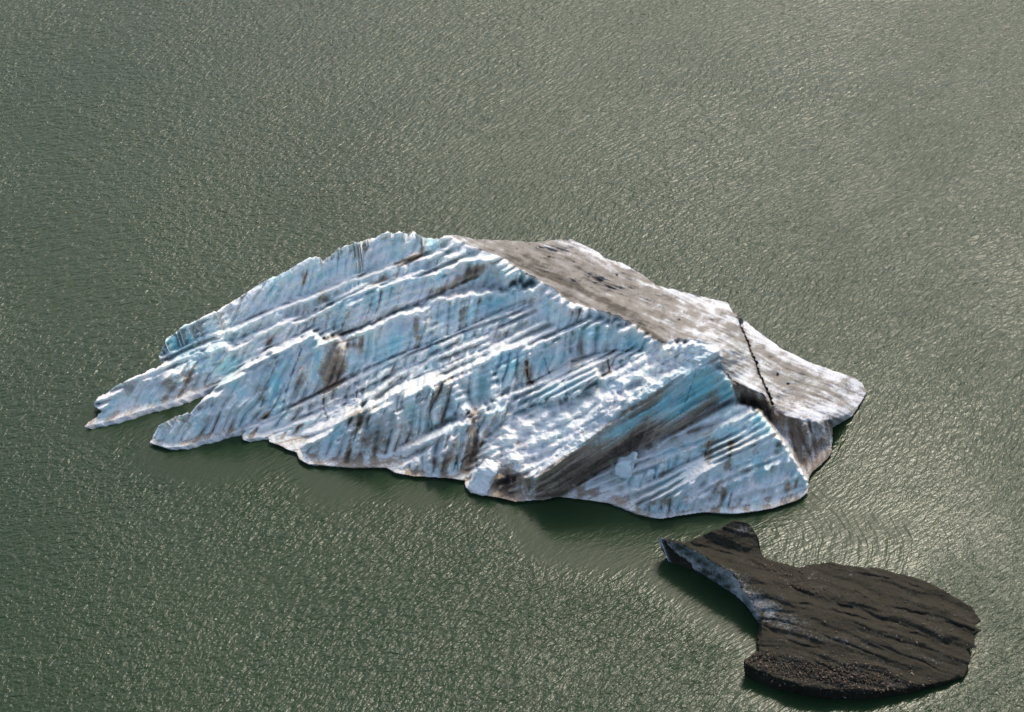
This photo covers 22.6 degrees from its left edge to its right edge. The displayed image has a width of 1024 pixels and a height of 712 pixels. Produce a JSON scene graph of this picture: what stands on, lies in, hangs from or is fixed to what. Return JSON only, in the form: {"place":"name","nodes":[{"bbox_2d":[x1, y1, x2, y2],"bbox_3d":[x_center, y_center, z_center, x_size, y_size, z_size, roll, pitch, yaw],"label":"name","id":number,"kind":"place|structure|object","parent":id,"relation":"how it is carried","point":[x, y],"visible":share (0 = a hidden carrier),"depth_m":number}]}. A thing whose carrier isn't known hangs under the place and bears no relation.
{"place":"outdoors","nodes":[
{"label":"outdoors","id":0,"kind":"place"},
{"bbox_2d":[0,0,1023,711],"bbox_3d":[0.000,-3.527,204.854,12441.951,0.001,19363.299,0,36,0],"label":"water","id":1,"kind":"structure","parent":0,"point":[834,184],"depth_m":207.76},
{"bbox_2d":[85,231,865,518],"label":"iceberg","id":2,"kind":"object","parent":1,"relation":"on","point":[564,368],"visible":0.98,"depth_m":191.20},
{"bbox_2d":[468,459,498,495],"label":"ice block","id":3,"kind":"object","parent":2,"relation":"on","point":[482,478],"depth_m":185.78},
{"bbox_2d":[615,452,637,478],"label":"ice block","id":4,"kind":"object","parent":2,"relation":"on","point":[624,466],"depth_m":185.36},
{"bbox_2d":[658,520,980,699],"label":"iceberg","id":5,"kind":"object","parent":1,"relation":"on","point":[748,581],"visible":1,"depth_m":173.15},
{"bbox_2d":[675,529,970,697],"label":"gravel","id":6,"kind":"structure","parent":5,"relation":"on","point":[826,677],"depth_m":169.40}
]}

